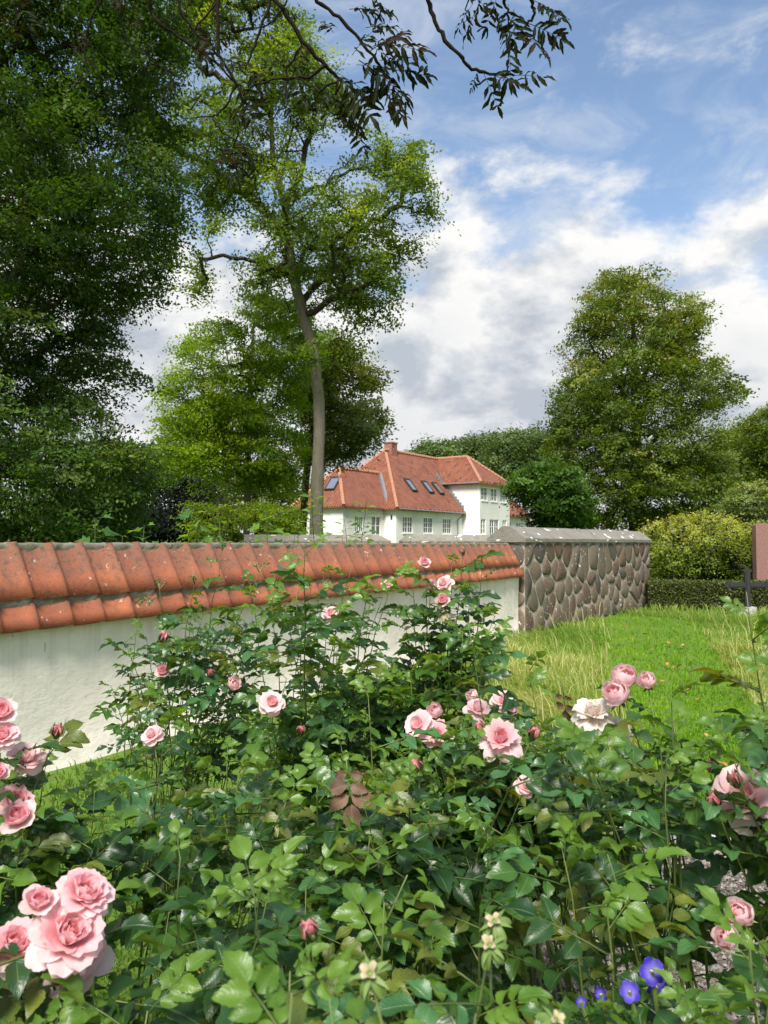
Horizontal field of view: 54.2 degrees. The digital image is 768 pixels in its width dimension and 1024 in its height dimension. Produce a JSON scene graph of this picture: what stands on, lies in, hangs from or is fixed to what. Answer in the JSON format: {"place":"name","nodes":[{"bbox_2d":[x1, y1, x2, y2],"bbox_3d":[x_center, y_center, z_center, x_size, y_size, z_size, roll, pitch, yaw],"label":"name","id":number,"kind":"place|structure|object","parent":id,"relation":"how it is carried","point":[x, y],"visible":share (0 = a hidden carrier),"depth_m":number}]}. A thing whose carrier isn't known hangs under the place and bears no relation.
{"place":"outdoors","nodes":[
{"label":"outdoors","id":0,"kind":"place"},
{"bbox_2d":[0,0,767,535],"label":"sky","id":1,"kind":"structure","parent":0,"point":[648,143]},
{"bbox_2d":[2,536,767,1023],"bbox_3d":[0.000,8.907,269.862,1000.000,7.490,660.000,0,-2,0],"label":"ground","id":2,"kind":"structure","parent":0,"point":[73,774],"depth_m":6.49},
{"bbox_2d":[0,697,161,1022],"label":"rose bush","id":3,"kind":"object","parent":2,"relation":"on","point":[61,829],"visible":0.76,"depth_m":1.48},
{"bbox_2d":[74,514,117,542],"bbox_3d":[-2.608,0.900,6.878,0.438,1.770,0.444,0,-2,0],"label":"sapling","id":4,"kind":"object","parent":2,"relation":"on","point":[107,532],"visible":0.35,"depth_m":6.92},
{"bbox_2d":[0,0,208,542],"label":"beech tree","id":5,"kind":"object","parent":2,"relation":"on","point":[46,125],"visible":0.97,"depth_m":18.40},
{"bbox_2d":[0,867,215,1023],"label":"rose bush","id":6,"kind":"object","parent":2,"relation":"on","point":[57,954],"visible":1,"depth_m":0.78},
{"bbox_2d":[126,522,158,542],"bbox_3d":[-2.264,0.937,6.936,0.378,1.701,0.404,0,-2,0],"label":"sapling","id":7,"kind":"object","parent":2,"relation":"on","point":[139,529],"visible":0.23,"depth_m":7.00},
{"bbox_2d":[66,441,233,542],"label":"copper beech","id":8,"kind":"object","parent":2,"relation":"on","point":[179,495],"visible":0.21,"depth_m":48.10},
{"bbox_2d":[176,508,211,542],"bbox_3d":[-2.004,0.885,7.887,0.453,1.885,0.539,0,-2,0],"label":"sapling","id":9,"kind":"object","parent":2,"relation":"on","point":[186,514],"visible":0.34,"depth_m":7.92},
{"bbox_2d":[89,540,308,914],"bbox_3d":[-0.784,0.869,2.968,0.982,1.513,0.998,0,-2,0],"label":"rose bush","id":10,"kind":"object","parent":2,"relation":"on","point":[190,674],"visible":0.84,"depth_m":2.93},
{"bbox_2d":[82,681,347,1023],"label":"rose bush","id":11,"kind":"object","parent":2,"relation":"on","point":[195,804],"visible":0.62,"depth_m":1.56},
{"bbox_2d":[205,521,227,542],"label":"sapling","id":12,"kind":"object","parent":2,"relation":"on","point":[211,538],"visible":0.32,"depth_m":8.40},
{"bbox_2d":[136,288,333,542],"bbox_3d":[-7.111,-4.103,36.239,9.512,13.054,9.988,0,-2,0],"label":"beech tree","id":13,"kind":"object","parent":2,"relation":"on","point":[202,445],"visible":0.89,"depth_m":33.95},
{"bbox_2d":[170,493,309,542],"bbox_3d":[-6.156,0.820,32.900,6.279,3.315,4.216,0,-2,0],"label":"shrub","id":14,"kind":"object","parent":2,"relation":"on","point":[253,511],"visible":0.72,"depth_m":32.38},
{"bbox_2d":[189,473,310,542],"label":"tree","id":15,"kind":"object","parent":2,"relation":"on","point":[241,499],"visible":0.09,"depth_m":72.53},
{"bbox_2d":[0,541,528,781],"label":"garden wall","id":16,"kind":"structure","parent":2,"relation":"on","point":[67,609],"depth_m":5.66},
{"bbox_2d":[247,509,285,542],"bbox_3d":[-1.452,0.919,9.149,0.553,1.920,0.567,0,-2,0],"label":"sapling","id":17,"kind":"object","parent":2,"relation":"on","point":[254,527],"visible":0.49,"depth_m":9.20},
{"bbox_2d":[0,0,574,190],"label":"rowan tree","id":18,"kind":"object","parent":2,"relation":"on","point":[380,93],"visible":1,"depth_m":2.41},
{"bbox_2d":[282,521,305,542],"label":"sapling","id":19,"kind":"object","parent":2,"relation":"on","point":[300,532],"visible":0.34,"depth_m":10.40},
{"bbox_2d":[115,818,476,1023],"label":"rose bush","id":20,"kind":"object","parent":2,"relation":"on","point":[292,928],"visible":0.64,"depth_m":0.93},
{"bbox_2d":[142,0,460,534],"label":"ash tree","id":21,"kind":"object","parent":2,"relation":"on","point":[352,293],"visible":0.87,"depth_m":28.47},
{"bbox_2d":[299,491,329,542],"bbox_3d":[-0.973,0.817,10.472,0.456,2.233,0.429,0,-2,0],"label":"sapling","id":22,"kind":"object","parent":2,"relation":"on","point":[312,512],"visible":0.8,"depth_m":10.51},
{"bbox_2d":[244,535,390,542],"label":"stone wall","id":23,"kind":"structure","parent":2,"relation":"on","point":[303,538],"depth_m":25.91},
{"bbox_2d":[225,532,420,973],"bbox_3d":[-0.216,0.836,2.388,0.728,1.531,1.174,0,-2,0],"label":"rose bush","id":24,"kind":"object","parent":2,"relation":"on","point":[292,735],"visible":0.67,"depth_m":2.33},
{"bbox_2d":[334,516,351,542],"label":"sapling","id":25,"kind":"object","parent":2,"relation":"on","point":[343,531],"visible":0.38,"depth_m":11.52},
{"bbox_2d":[285,320,404,529],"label":"beech tree","id":26,"kind":"object","parent":2,"relation":"on","point":[352,434],"visible":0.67,"depth_m":40.77},
{"bbox_2d":[350,501,376,542],"bbox_3d":[-0.323,0.900,11.982,0.461,2.192,0.475,0,-2,0],"label":"sapling","id":27,"kind":"object","parent":2,"relation":"on","point":[362,532],"visible":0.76,"depth_m":12.00},
{"bbox_2d":[205,674,568,1023],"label":"rose bush","id":28,"kind":"object","parent":2,"relation":"on","point":[376,822],"visible":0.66,"depth_m":1.33},
{"bbox_2d":[211,909,573,1023],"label":"rose bush","id":29,"kind":"object","parent":2,"relation":"on","point":[241,968],"visible":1,"depth_m":0.55},
{"bbox_2d":[291,441,530,542],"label":"house","id":30,"kind":"structure","parent":2,"relation":"on","point":[407,493],"depth_m":65.58},
{"bbox_2d":[355,516,363,533],"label":"window","id":31,"kind":"structure","parent":30,"relation":"in","point":[360,529],"depth_m":58.07},
{"bbox_2d":[372,516,379,534],"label":"window","id":32,"kind":"structure","parent":30,"relation":"in","point":[375,520],"depth_m":59.95},
{"bbox_2d":[402,516,413,533],"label":"window","id":33,"kind":"structure","parent":30,"relation":"in","point":[407,520],"depth_m":61.47},
{"bbox_2d":[423,517,433,534],"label":"window","id":34,"kind":"structure","parent":30,"relation":"in","point":[428,521],"depth_m":64.26},
{"bbox_2d":[443,518,451,534],"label":"window","id":35,"kind":"structure","parent":30,"relation":"in","point":[446,521],"depth_m":66.73},
{"bbox_2d":[481,519,486,534],"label":"window","id":36,"kind":"structure","parent":30,"relation":"in","point":[483,526],"depth_m":68.78},
{"bbox_2d":[481,487,487,501],"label":"window","id":37,"kind":"structure","parent":30,"relation":"in","point":[483,489],"depth_m":68.93},
{"bbox_2d":[491,488,497,502],"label":"window","id":38,"kind":"structure","parent":30,"relation":"in","point":[493,493],"depth_m":70.57},
{"bbox_2d":[490,519,498,534],"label":"garden door","id":39,"kind":"structure","parent":30,"relation":"in","point":[494,524],"depth_m":70.46},
{"bbox_2d":[500,489,505,502],"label":"window","id":40,"kind":"structure","parent":30,"relation":"in","point":[504,500],"depth_m":72.05},
{"bbox_2d":[403,433,471,456],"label":"tree","id":41,"kind":"object","parent":2,"relation":"on","point":[437,449],"visible":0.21,"depth_m":113.65},
{"bbox_2d":[399,535,490,542],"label":"stone wall","id":42,"kind":"structure","parent":2,"relation":"on","point":[448,538],"depth_m":26.84},
{"bbox_2d":[368,548,528,1000],"bbox_3d":[0.213,0.860,2.448,0.540,1.486,0.694,0,-2,0],"label":"rose bush","id":43,"kind":"object","parent":2,"relation":"on","point":[430,669],"visible":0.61,"depth_m":2.39},
{"bbox_2d":[444,427,504,469],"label":"tree","id":44,"kind":"object","parent":2,"relation":"on","point":[476,444],"visible":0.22,"depth_m":120.10},
{"bbox_2d":[384,621,627,1023],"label":"rose bush","id":45,"kind":"object","parent":2,"relation":"on","point":[502,740],"visible":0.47,"depth_m":1.78},
{"bbox_2d":[476,420,553,508],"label":"tree","id":46,"kind":"object","parent":2,"relation":"on","point":[508,452],"visible":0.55,"depth_m":109.20},
{"bbox_2d":[301,603,767,926],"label":"long grass","id":47,"kind":"structure","parent":2,"relation":"on","point":[523,672],"depth_m":8.90},
{"bbox_2d":[494,452,603,528],"bbox_3d":[8.785,-0.460,39.956,5.625,5.491,7.021,0,-2,0],"label":"maple tree","id":48,"kind":"object","parent":2,"relation":"on","point":[554,497],"visible":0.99,"depth_m":38.41},
{"bbox_2d":[487,526,651,633],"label":"stone wall","id":49,"kind":"structure","parent":2,"relation":"on","point":[567,571],"depth_m":13.99},
{"bbox_2d":[518,950,726,1023],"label":"cranesbill","id":50,"kind":"object","parent":2,"relation":"on","point":[631,993],"visible":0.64,"depth_m":0.81},
{"bbox_2d":[485,745,767,1023],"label":"rose bush","id":51,"kind":"object","parent":2,"relation":"on","point":[734,992],"visible":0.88,"depth_m":0.97},
{"bbox_2d":[518,663,765,1014],"bbox_3d":[0.472,0.904,1.302,0.486,1.302,0.628,0,-2,0],"label":"rose bush","id":52,"kind":"object","parent":2,"relation":"on","point":[632,787],"visible":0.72,"depth_m":1.24},
{"bbox_2d":[533,261,759,534],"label":"lime tree","id":53,"kind":"object","parent":2,"relation":"on","point":[646,474],"visible":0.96,"depth_m":41.42},
{"bbox_2d":[532,847,767,1023],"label":"gravel","id":54,"kind":"structure","parent":2,"relation":"on","point":[699,968],"depth_m":2.68},
{"bbox_2d":[592,614,766,843],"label":"mown grass","id":55,"kind":"structure","parent":2,"relation":"on","point":[690,702],"depth_m":7.82},
{"bbox_2d":[634,507,758,580],"bbox_3d":[8.782,1.353,19.718,4.850,3.018,3.451,0,-2,0],"label":"shrub","id":56,"kind":"object","parent":2,"relation":"on","point":[692,550],"visible":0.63,"depth_m":19.21},
{"bbox_2d":[645,577,767,611],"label":"clipped hedge","id":57,"kind":"object","parent":2,"relation":"on","point":[698,593],"visible":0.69,"depth_m":16.66},
{"bbox_2d":[648,592,767,971],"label":"rose bush","id":58,"kind":"object","parent":2,"relation":"on","point":[740,789],"visible":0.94,"depth_m":1.14},
{"bbox_2d":[691,418,766,493],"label":"tree","id":59,"kind":"object","parent":2,"relation":"on","point":[741,444],"visible":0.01,"depth_m":79.21},
{"bbox_2d":[705,476,767,530],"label":"shrub","id":60,"kind":"object","parent":2,"relation":"on","point":[745,503],"visible":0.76,"depth_m":35.42},
{"bbox_2d":[716,402,767,489],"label":"tree","id":61,"kind":"object","parent":2,"relation":"on","point":[757,439],"visible":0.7,"depth_m":65.62},
{"bbox_2d":[724,567,767,615],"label":"grave cross","id":62,"kind":"object","parent":2,"relation":"on","point":[747,585],"visible":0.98,"depth_m":15.51},
{"bbox_2d":[752,523,767,580],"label":"headstone","id":63,"kind":"object","parent":2,"relation":"on","point":[760,548],"visible":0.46,"depth_m":18.18}
]}

